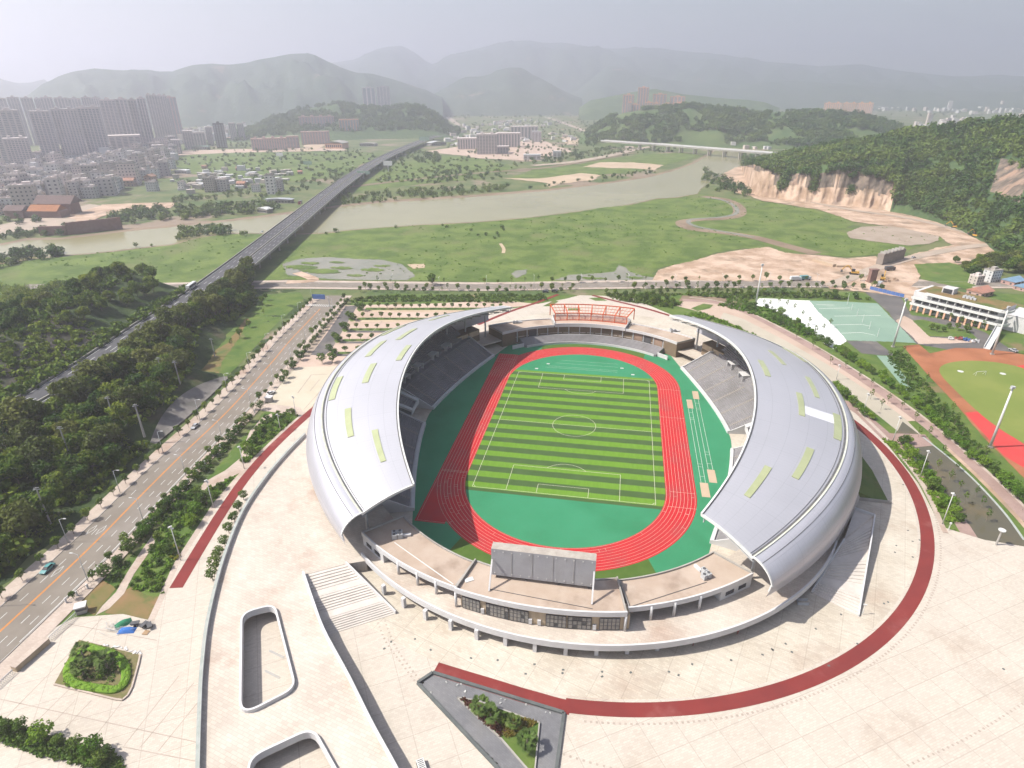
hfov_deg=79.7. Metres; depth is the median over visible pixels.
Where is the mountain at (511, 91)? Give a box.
[435,67,581,115]
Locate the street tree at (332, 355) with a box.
[327,352,336,362]
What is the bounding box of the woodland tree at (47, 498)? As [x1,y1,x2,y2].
[29,488,57,517]
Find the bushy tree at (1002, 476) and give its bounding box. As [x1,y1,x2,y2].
[995,469,1014,483]
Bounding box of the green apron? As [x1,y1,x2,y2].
[412,343,731,572]
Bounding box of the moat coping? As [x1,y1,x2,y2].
[923,437,1023,539]
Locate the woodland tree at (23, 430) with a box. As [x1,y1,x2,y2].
[8,419,39,445]
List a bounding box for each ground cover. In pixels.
[75,653,117,681]
[104,423,244,587]
[132,412,297,593]
[684,311,755,334]
[718,302,823,342]
[882,437,964,522]
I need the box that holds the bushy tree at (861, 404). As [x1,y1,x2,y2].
[854,402,866,410]
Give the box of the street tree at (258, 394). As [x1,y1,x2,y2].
[256,392,262,399]
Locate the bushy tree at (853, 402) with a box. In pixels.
[850,398,858,404]
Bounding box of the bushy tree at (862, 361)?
[855,358,865,366]
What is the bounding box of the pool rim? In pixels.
[416,670,565,767]
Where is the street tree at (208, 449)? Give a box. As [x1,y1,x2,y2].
[204,445,211,451]
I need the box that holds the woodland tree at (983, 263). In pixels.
[978,259,986,267]
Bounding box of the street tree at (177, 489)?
[170,486,181,497]
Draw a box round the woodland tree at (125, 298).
[119,293,133,303]
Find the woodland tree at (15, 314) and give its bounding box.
[1,306,24,322]
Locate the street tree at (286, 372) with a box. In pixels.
[282,370,288,377]
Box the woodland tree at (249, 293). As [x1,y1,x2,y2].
[242,290,253,304]
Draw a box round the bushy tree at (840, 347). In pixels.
[836,345,844,354]
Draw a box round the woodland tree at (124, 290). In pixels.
[117,287,133,295]
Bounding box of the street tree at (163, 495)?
[160,492,166,497]
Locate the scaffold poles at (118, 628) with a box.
[98,619,129,635]
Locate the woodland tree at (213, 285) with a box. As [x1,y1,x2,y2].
[206,283,224,289]
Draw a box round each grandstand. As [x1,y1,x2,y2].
[306,306,512,545]
[669,315,861,596]
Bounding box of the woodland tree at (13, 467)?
[0,455,28,483]
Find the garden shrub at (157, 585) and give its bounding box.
[151,583,160,590]
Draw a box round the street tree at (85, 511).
[79,507,89,518]
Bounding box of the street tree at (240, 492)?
[238,490,247,499]
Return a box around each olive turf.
[450,537,655,578]
[541,344,644,357]
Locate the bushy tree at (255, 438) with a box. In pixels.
[250,436,259,442]
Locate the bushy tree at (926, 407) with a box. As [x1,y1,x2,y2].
[922,404,932,412]
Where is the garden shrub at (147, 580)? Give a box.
[144,578,150,584]
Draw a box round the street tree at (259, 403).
[255,400,263,407]
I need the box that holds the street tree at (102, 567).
[93,561,110,578]
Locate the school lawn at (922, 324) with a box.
[913,319,976,338]
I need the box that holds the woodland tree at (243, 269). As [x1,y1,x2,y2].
[231,265,247,279]
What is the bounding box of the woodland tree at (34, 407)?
[4,398,46,432]
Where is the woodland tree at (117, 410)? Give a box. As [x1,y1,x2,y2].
[104,400,131,425]
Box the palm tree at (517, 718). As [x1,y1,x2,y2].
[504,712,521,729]
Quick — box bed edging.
[457,696,539,767]
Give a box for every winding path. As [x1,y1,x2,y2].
[96,535,154,614]
[200,413,271,489]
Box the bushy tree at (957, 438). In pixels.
[950,433,963,443]
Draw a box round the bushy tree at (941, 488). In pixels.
[935,484,945,492]
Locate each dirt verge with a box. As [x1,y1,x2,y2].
[178,148,346,154]
[304,306,343,355]
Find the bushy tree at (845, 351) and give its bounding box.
[840,346,850,356]
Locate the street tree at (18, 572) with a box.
[14,568,24,580]
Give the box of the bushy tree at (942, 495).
[940,493,948,499]
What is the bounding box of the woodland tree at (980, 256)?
[975,253,986,259]
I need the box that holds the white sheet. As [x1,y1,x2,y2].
[464,577,473,582]
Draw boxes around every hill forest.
[235,100,460,140]
[584,101,903,145]
[738,113,1023,258]
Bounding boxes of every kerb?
[0,281,962,662]
[53,654,140,700]
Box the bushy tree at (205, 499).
[199,489,211,503]
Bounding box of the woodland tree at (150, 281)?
[142,275,159,291]
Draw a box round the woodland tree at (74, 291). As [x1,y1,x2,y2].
[68,287,83,297]
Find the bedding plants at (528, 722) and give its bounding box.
[501,717,536,737]
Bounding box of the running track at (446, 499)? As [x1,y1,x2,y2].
[415,347,696,570]
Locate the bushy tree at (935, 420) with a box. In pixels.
[930,417,942,425]
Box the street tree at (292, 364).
[288,360,296,368]
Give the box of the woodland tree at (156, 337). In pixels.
[144,330,163,343]
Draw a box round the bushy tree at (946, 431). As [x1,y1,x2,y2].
[942,429,953,437]
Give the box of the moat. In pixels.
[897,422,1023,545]
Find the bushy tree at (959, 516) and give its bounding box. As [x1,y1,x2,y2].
[954,512,966,519]
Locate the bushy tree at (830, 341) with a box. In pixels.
[825,337,833,346]
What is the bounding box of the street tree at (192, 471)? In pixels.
[187,469,198,480]
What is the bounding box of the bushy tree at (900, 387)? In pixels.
[895,383,906,393]
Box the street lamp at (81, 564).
[69,552,88,581]
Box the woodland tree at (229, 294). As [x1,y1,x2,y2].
[217,287,235,311]
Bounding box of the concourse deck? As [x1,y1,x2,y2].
[195,323,859,767]
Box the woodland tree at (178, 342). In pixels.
[166,334,186,349]
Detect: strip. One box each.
[342,339,369,340]
[346,331,385,332]
[349,328,392,330]
[357,317,423,319]
[365,308,506,309]
[896,316,973,343]
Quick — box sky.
[0,0,1023,82]
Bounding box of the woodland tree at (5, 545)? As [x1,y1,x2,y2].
[0,532,11,557]
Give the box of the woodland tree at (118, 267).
[109,261,128,275]
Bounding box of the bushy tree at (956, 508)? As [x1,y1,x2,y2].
[948,504,962,513]
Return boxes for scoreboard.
[488,542,596,608]
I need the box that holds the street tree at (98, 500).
[95,497,102,507]
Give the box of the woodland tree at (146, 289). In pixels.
[139,285,151,294]
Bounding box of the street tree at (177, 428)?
[173,425,182,435]
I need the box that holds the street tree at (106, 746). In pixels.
[98,743,111,758]
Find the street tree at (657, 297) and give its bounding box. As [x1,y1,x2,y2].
[654,294,659,301]
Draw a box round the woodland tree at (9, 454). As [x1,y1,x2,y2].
[5,452,23,458]
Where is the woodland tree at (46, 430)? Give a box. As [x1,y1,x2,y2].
[31,421,54,437]
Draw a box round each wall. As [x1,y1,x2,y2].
[10,637,50,671]
[38,217,122,235]
[859,497,891,503]
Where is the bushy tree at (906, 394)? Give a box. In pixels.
[901,391,909,397]
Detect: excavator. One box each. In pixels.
[840,265,858,274]
[967,229,978,236]
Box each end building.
[361,515,753,631]
[488,314,694,359]
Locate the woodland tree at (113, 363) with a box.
[102,361,122,381]
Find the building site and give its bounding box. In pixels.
[430,140,570,160]
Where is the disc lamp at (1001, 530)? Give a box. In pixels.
[995,528,1005,544]
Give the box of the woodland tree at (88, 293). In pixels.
[80,289,100,305]
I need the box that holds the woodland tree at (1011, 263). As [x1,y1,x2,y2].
[1001,259,1018,272]
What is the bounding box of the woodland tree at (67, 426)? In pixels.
[51,419,80,441]
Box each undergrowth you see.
[0,267,188,402]
[0,285,257,576]
[0,313,105,390]
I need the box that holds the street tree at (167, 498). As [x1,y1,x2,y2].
[162,495,173,507]
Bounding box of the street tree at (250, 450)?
[247,445,256,453]
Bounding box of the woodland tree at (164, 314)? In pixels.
[154,305,185,326]
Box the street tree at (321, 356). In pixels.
[316,353,326,360]
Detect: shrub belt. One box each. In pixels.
[345,293,547,303]
[604,290,871,307]
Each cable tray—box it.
[394,542,452,583]
[633,582,706,605]
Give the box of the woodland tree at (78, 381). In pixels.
[58,376,89,402]
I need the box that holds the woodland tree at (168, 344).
[162,342,174,353]
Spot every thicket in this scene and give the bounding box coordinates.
[0,212,41,224]
[0,219,90,239]
[0,243,64,267]
[106,197,280,223]
[171,166,352,202]
[174,222,247,239]
[176,150,375,179]
[176,178,265,192]
[182,113,571,129]
[184,138,277,151]
[236,147,373,160]
[327,182,509,204]
[331,150,421,182]
[374,155,522,182]
[376,168,489,183]
[412,150,441,162]
[430,119,594,140]
[447,130,606,161]
[451,118,563,125]
[528,167,655,188]
[529,145,623,163]
[542,129,583,142]
[604,145,706,156]
[701,166,751,195]
[779,108,1023,116]
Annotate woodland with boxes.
[0,278,62,302]
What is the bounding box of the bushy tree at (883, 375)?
[878,373,889,381]
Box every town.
[5,137,178,183]
[170,165,293,193]
[177,122,246,143]
[444,132,575,145]
[447,119,560,135]
[730,142,771,149]
[872,101,1023,116]
[913,113,966,125]
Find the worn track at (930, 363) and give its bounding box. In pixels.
[903,344,1023,476]
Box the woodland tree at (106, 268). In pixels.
[102,265,113,274]
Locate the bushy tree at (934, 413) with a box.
[927,410,940,419]
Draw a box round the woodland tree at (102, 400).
[96,393,119,412]
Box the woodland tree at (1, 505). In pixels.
[0,503,7,526]
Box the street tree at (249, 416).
[245,413,252,420]
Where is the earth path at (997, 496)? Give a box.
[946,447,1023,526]
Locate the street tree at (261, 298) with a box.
[258,296,264,304]
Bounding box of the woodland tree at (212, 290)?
[205,287,219,294]
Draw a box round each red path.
[170,407,312,587]
[434,662,570,714]
[477,294,558,324]
[566,420,934,716]
[592,295,668,315]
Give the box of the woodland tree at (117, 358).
[96,352,128,372]
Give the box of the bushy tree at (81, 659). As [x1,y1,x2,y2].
[67,656,90,675]
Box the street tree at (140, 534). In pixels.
[134,530,144,539]
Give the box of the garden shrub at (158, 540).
[155,536,163,543]
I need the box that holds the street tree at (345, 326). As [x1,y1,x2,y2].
[343,323,349,330]
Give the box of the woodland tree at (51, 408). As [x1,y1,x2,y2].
[43,400,64,413]
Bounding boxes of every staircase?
[305,556,395,634]
[811,507,876,616]
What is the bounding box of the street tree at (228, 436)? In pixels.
[224,431,233,440]
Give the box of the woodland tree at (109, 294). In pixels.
[100,290,116,301]
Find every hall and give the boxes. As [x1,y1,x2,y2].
[174,169,190,173]
[191,145,209,149]
[255,206,272,213]
[264,197,294,203]
[325,140,348,148]
[359,142,377,146]
[426,141,445,145]
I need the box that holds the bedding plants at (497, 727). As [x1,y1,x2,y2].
[460,697,505,736]
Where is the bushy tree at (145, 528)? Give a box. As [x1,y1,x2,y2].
[136,523,151,535]
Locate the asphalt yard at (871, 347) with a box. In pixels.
[847,341,892,355]
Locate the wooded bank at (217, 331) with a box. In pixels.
[0,289,311,585]
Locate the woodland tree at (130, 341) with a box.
[117,337,150,349]
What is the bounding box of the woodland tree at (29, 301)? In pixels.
[21,296,40,306]
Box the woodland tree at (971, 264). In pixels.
[965,261,980,268]
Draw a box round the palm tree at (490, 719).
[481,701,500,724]
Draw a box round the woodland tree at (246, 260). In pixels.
[238,256,256,272]
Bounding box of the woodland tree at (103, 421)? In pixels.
[98,415,124,435]
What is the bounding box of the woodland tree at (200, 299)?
[192,296,211,317]
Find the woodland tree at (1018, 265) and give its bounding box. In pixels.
[1016,261,1023,272]
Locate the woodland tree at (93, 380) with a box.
[80,373,104,391]
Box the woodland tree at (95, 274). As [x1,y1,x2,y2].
[87,270,101,279]
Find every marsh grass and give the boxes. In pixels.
[285,265,316,269]
[300,268,338,273]
[301,262,318,263]
[330,266,351,268]
[347,274,363,276]
[361,268,383,271]
[582,277,603,278]
[627,276,642,278]
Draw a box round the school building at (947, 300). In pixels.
[909,285,1023,349]
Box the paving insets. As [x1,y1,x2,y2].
[377,458,1023,767]
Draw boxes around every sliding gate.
[0,669,13,683]
[48,614,75,639]
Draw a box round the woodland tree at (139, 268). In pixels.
[134,262,147,273]
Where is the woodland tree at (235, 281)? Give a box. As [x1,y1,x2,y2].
[228,277,243,287]
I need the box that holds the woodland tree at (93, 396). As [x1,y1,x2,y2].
[85,389,105,406]
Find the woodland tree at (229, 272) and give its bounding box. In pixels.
[224,268,242,283]
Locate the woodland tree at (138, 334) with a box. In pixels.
[128,330,152,348]
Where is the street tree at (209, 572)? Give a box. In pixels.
[204,566,217,579]
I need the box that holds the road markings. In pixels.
[0,282,796,645]
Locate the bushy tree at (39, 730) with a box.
[26,718,54,744]
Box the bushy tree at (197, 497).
[193,491,207,503]
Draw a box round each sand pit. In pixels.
[686,399,693,408]
[692,391,698,398]
[700,482,710,497]
[707,469,716,482]
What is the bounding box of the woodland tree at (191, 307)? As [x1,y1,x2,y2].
[186,303,199,326]
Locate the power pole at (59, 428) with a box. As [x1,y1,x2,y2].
[57,426,68,453]
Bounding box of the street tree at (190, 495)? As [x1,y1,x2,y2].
[185,492,193,499]
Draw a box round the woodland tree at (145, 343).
[128,337,156,351]
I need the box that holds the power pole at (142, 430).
[132,404,145,436]
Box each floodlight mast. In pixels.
[755,264,763,301]
[891,298,908,347]
[988,386,1015,448]
[990,306,1010,354]
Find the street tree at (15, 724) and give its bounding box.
[10,715,27,731]
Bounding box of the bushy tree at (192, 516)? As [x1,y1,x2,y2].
[181,513,198,526]
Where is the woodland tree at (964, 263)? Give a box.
[961,261,970,269]
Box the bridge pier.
[865,268,879,282]
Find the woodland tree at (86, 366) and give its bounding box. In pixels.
[71,358,113,383]
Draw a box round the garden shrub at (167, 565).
[164,563,170,569]
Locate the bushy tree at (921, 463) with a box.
[917,460,928,469]
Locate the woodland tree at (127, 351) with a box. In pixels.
[115,347,136,364]
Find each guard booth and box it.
[73,600,87,614]
[264,395,272,402]
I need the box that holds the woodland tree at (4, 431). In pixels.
[0,418,19,446]
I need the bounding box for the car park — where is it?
[295,301,534,366]
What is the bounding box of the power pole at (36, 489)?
[33,487,51,523]
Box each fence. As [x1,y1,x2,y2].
[64,581,91,602]
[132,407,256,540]
[393,288,566,290]
[645,285,851,288]
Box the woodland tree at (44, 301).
[41,297,55,308]
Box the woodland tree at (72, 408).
[62,402,85,418]
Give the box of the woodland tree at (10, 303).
[0,299,21,311]
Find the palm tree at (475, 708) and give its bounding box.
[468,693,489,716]
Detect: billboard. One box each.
[303,161,311,168]
[357,171,369,178]
[383,161,391,171]
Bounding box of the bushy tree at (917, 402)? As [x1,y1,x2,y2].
[913,399,923,408]
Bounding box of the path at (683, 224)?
[675,196,820,254]
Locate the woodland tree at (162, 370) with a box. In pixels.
[148,361,173,386]
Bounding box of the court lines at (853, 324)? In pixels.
[816,304,880,334]
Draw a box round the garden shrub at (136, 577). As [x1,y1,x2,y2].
[132,576,139,580]
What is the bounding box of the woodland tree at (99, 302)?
[91,296,107,309]
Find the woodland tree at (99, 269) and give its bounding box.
[87,266,103,276]
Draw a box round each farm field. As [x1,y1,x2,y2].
[176,151,382,181]
[356,156,518,191]
[505,153,701,178]
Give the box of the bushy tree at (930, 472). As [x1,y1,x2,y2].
[922,469,936,477]
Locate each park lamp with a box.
[168,526,180,560]
[204,480,213,507]
[942,492,955,523]
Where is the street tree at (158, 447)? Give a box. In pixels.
[153,443,160,450]
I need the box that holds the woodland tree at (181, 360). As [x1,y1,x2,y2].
[167,350,188,367]
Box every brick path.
[682,299,1023,520]
[845,400,977,537]
[876,433,932,446]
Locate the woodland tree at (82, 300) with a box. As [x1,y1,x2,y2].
[73,295,91,306]
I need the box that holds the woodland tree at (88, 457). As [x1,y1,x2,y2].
[77,449,101,466]
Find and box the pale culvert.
[812,258,851,266]
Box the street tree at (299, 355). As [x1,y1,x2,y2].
[295,351,303,359]
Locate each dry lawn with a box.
[82,580,119,614]
[105,587,158,618]
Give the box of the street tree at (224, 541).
[217,534,228,545]
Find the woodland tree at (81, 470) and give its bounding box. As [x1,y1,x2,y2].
[64,464,90,485]
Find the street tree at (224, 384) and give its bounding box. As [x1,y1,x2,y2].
[222,380,227,390]
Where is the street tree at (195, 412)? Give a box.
[192,409,198,418]
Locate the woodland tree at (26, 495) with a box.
[1,490,34,505]
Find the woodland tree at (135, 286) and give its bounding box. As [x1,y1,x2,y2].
[127,280,145,295]
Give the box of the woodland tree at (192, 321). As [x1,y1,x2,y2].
[187,309,198,325]
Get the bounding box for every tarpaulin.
[114,618,131,629]
[117,627,136,633]
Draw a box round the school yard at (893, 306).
[866,292,1015,352]
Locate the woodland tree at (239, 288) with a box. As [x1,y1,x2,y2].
[233,284,245,293]
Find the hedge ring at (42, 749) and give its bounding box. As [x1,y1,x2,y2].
[0,715,125,767]
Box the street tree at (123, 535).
[117,531,128,541]
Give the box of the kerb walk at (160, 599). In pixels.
[148,412,304,620]
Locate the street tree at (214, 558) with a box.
[206,555,220,568]
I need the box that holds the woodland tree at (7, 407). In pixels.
[0,396,39,433]
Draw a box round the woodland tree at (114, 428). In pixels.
[99,422,124,442]
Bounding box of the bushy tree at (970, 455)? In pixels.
[964,447,978,458]
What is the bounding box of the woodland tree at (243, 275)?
[241,271,247,280]
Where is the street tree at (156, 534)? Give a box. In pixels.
[152,530,160,538]
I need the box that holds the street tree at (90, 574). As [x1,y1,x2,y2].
[87,569,95,579]
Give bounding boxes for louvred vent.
[416,757,425,767]
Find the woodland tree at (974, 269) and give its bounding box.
[967,265,981,273]
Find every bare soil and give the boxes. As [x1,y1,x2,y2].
[201,313,252,372]
[286,272,318,283]
[653,247,876,281]
[679,295,741,304]
[720,166,979,244]
[819,241,994,325]
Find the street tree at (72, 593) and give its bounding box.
[67,591,74,597]
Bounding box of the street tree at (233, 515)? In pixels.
[227,511,237,521]
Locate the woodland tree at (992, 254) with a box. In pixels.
[985,251,998,258]
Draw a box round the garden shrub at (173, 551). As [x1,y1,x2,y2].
[169,547,179,554]
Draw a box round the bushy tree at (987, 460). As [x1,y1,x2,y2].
[976,454,992,465]
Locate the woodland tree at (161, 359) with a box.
[151,357,173,366]
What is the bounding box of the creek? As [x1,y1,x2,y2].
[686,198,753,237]
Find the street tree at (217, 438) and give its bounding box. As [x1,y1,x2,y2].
[214,435,221,442]
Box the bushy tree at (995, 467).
[989,464,1001,474]
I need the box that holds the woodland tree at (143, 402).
[136,395,158,409]
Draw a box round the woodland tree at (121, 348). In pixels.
[117,345,140,352]
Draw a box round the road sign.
[312,294,329,306]
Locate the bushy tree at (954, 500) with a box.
[943,495,960,506]
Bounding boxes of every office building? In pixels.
[108,134,142,149]
[151,144,163,148]
[170,139,182,153]
[181,130,194,149]
[192,132,206,145]
[205,126,213,144]
[212,121,227,147]
[228,122,237,140]
[236,123,245,139]
[250,136,287,150]
[286,136,299,147]
[298,115,334,126]
[300,131,329,144]
[338,119,359,130]
[457,137,476,148]
[476,132,496,153]
[496,132,519,146]
[497,145,508,152]
[510,126,537,139]
[523,154,540,159]
[532,131,540,141]
[553,151,560,157]
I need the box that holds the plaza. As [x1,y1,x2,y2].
[0,295,1023,767]
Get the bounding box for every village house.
[0,159,5,166]
[0,165,6,173]
[0,174,4,186]
[0,195,12,207]
[0,201,3,214]
[3,177,18,186]
[3,188,9,195]
[4,163,24,172]
[6,181,38,205]
[7,170,27,182]
[23,158,41,167]
[25,166,44,175]
[25,173,37,182]
[30,174,42,180]
[32,150,42,157]
[33,180,46,194]
[42,176,64,194]
[43,163,63,171]
[44,152,62,163]
[44,161,60,173]
[44,175,65,194]
[47,170,57,175]
[58,172,71,185]
[62,161,78,172]
[63,184,68,194]
[65,153,77,159]
[65,179,82,198]
[71,164,80,173]
[71,174,85,177]
[72,173,90,178]
[72,178,88,186]
[74,158,86,163]
[76,155,89,160]
[79,162,100,176]
[80,177,91,183]
[80,184,100,198]
[89,169,104,184]
[90,152,101,158]
[93,157,103,163]
[95,175,117,196]
[99,161,115,172]
[102,152,112,160]
[105,170,117,174]
[107,154,118,160]
[109,174,122,189]
[112,149,124,159]
[114,179,119,192]
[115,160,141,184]
[120,177,124,188]
[122,147,130,153]
[123,177,136,186]
[127,152,146,168]
[130,141,141,151]
[136,148,144,152]
[138,168,147,180]
[143,173,156,180]
[145,148,160,160]
[145,180,159,191]
[148,141,161,147]
[149,166,160,178]
[151,154,163,166]
[152,137,167,146]
[156,159,170,176]
[157,145,167,148]
[160,148,170,157]
[165,157,176,168]
[168,144,177,152]
[168,148,176,152]
[177,180,185,187]
[202,176,217,192]
[216,177,230,191]
[236,181,246,187]
[251,183,260,191]
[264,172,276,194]
[275,178,284,191]
[966,285,994,296]
[967,272,985,284]
[983,266,1003,282]
[1000,275,1023,285]
[1013,283,1023,291]
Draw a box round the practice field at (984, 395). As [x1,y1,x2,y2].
[939,361,1023,442]
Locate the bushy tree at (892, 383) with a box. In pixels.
[886,378,895,387]
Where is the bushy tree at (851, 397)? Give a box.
[847,395,857,400]
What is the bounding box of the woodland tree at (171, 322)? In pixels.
[166,319,174,329]
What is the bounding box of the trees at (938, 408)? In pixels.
[887,349,1000,473]
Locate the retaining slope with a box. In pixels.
[150,376,227,443]
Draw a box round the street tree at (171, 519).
[163,517,173,526]
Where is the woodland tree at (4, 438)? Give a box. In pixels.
[0,434,16,452]
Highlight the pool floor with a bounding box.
[421,675,561,767]
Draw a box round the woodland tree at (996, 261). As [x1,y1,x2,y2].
[990,257,1001,265]
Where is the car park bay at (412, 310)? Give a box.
[362,310,495,311]
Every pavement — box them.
[0,296,350,679]
[165,279,1012,290]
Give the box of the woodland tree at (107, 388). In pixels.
[98,382,119,394]
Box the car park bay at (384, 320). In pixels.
[353,320,416,321]
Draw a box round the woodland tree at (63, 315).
[56,309,71,322]
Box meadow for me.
[0,194,943,300]
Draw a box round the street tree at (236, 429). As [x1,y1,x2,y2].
[232,424,240,434]
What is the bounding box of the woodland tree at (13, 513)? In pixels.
[0,498,41,537]
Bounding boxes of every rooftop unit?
[392,529,410,539]
[669,328,679,332]
[693,564,711,580]
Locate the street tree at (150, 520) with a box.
[143,518,154,529]
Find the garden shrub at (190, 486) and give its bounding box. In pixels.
[186,484,194,489]
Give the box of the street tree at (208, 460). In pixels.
[204,456,212,463]
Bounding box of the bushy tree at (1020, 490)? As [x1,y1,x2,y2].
[1011,484,1023,498]
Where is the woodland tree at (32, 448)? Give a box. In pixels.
[16,435,55,467]
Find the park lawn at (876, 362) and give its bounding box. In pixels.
[56,292,1023,626]
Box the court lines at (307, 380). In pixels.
[298,374,322,392]
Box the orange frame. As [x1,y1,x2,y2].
[550,304,634,324]
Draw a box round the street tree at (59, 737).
[47,733,63,745]
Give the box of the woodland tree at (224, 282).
[213,279,231,288]
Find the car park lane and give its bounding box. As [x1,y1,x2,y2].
[311,306,355,354]
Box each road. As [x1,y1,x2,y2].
[0,295,342,660]
[25,281,1012,288]
[446,116,475,128]
[533,117,633,165]
[578,115,651,153]
[811,202,968,234]
[823,243,987,286]
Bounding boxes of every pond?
[282,257,414,279]
[511,269,526,277]
[555,265,653,280]
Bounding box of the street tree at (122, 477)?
[119,473,128,482]
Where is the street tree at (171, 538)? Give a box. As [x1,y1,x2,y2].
[168,534,178,542]
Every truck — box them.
[789,276,801,280]
[800,275,811,279]
[884,266,895,270]
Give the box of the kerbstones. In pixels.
[103,644,141,653]
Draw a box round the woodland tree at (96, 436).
[77,426,113,453]
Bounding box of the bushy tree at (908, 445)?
[903,442,914,452]
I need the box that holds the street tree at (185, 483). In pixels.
[179,479,189,486]
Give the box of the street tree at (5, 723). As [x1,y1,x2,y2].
[0,717,11,731]
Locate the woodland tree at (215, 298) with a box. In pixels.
[203,294,224,314]
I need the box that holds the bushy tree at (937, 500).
[933,497,944,505]
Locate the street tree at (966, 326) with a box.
[964,324,972,331]
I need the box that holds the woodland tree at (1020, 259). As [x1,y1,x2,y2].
[1013,258,1023,269]
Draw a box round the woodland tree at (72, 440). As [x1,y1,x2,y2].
[62,429,89,452]
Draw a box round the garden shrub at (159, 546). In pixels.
[155,543,163,550]
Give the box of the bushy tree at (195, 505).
[187,501,203,513]
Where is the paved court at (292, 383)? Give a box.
[268,366,336,412]
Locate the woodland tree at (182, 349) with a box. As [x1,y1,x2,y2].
[174,347,189,362]
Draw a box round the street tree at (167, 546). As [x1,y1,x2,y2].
[162,542,172,552]
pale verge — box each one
[689,297,1023,506]
[857,411,947,532]
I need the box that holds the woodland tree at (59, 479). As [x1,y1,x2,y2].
[39,471,71,494]
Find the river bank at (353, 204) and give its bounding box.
[0,150,763,263]
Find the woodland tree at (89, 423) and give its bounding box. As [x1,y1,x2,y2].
[75,415,100,433]
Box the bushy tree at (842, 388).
[838,386,848,392]
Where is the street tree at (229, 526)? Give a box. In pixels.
[222,521,232,532]
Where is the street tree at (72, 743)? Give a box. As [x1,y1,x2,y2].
[64,733,81,750]
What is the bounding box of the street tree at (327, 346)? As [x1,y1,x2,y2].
[325,344,331,351]
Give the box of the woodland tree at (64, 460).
[51,453,88,475]
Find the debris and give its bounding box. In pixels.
[430,681,549,712]
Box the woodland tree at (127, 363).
[108,352,135,377]
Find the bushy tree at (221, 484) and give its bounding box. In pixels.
[216,482,225,488]
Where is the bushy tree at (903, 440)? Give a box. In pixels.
[897,435,909,443]
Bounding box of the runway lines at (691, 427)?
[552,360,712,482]
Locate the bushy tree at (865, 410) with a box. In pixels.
[859,407,869,414]
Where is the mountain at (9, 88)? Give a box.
[0,79,47,115]
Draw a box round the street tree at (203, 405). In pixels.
[201,401,207,411]
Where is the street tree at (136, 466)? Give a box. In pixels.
[132,464,139,472]
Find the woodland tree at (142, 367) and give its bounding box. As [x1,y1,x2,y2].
[135,361,151,375]
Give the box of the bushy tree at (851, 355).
[847,351,857,360]
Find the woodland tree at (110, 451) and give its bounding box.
[90,441,122,467]
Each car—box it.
[38,562,55,573]
[190,423,199,428]
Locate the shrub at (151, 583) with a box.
[149,580,155,585]
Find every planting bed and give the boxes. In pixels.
[55,640,138,698]
[460,698,538,767]
[544,300,557,305]
[590,297,606,300]
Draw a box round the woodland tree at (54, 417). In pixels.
[38,411,60,425]
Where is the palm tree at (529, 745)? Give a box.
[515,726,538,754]
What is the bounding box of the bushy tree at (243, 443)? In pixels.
[240,441,250,450]
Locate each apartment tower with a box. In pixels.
[0,98,8,109]
[0,108,25,163]
[2,135,33,164]
[6,95,33,144]
[20,96,38,144]
[29,109,60,156]
[33,96,42,109]
[40,95,59,144]
[50,106,87,157]
[53,96,68,108]
[68,96,85,140]
[76,105,109,152]
[81,95,91,106]
[91,96,108,141]
[99,97,123,134]
[115,97,134,133]
[127,97,145,145]
[136,96,153,142]
[145,93,160,137]
[151,93,165,136]
[157,94,170,136]
[162,94,175,138]
[166,96,182,138]
[362,87,375,104]
[376,86,390,106]
[622,93,633,112]
[627,101,631,111]
[632,103,638,111]
[637,86,648,109]
[645,101,652,105]
[653,93,666,105]
[670,95,685,102]
[824,102,841,110]
[842,102,856,113]
[857,102,873,113]
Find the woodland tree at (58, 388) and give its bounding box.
[45,379,85,402]
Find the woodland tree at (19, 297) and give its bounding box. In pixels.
[15,294,30,304]
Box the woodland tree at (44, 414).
[31,406,48,419]
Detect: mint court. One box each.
[810,301,914,342]
[877,355,910,389]
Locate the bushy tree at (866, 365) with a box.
[862,362,871,369]
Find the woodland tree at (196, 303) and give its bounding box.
[187,301,206,313]
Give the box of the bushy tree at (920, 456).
[915,453,929,466]
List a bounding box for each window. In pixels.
[75,603,86,612]
[366,542,379,556]
[462,596,479,612]
[486,602,507,619]
[509,608,528,622]
[546,614,565,627]
[567,616,591,629]
[599,617,620,629]
[725,583,745,595]
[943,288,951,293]
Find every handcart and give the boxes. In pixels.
[130,620,142,626]
[139,620,148,627]
[146,620,152,628]
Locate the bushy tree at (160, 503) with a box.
[155,500,169,509]
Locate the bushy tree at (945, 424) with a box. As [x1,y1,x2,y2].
[937,420,950,430]
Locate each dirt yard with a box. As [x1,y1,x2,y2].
[0,204,99,234]
[67,202,174,220]
[297,144,324,150]
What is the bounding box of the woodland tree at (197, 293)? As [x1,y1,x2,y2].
[187,289,208,301]
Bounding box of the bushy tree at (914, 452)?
[908,448,920,457]
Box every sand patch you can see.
[407,264,424,268]
[506,173,599,187]
[563,137,578,143]
[584,162,662,169]
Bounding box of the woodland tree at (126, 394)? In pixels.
[115,384,143,408]
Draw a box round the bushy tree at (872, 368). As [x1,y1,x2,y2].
[868,366,876,373]
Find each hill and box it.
[0,275,180,394]
[27,53,442,128]
[229,104,463,142]
[578,89,778,119]
[579,107,893,148]
[741,123,1023,271]
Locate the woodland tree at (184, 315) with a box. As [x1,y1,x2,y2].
[173,308,191,322]
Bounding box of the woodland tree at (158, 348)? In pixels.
[150,342,173,359]
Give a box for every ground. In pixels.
[0,110,1023,588]
[914,262,982,288]
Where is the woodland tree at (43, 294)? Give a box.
[36,291,53,300]

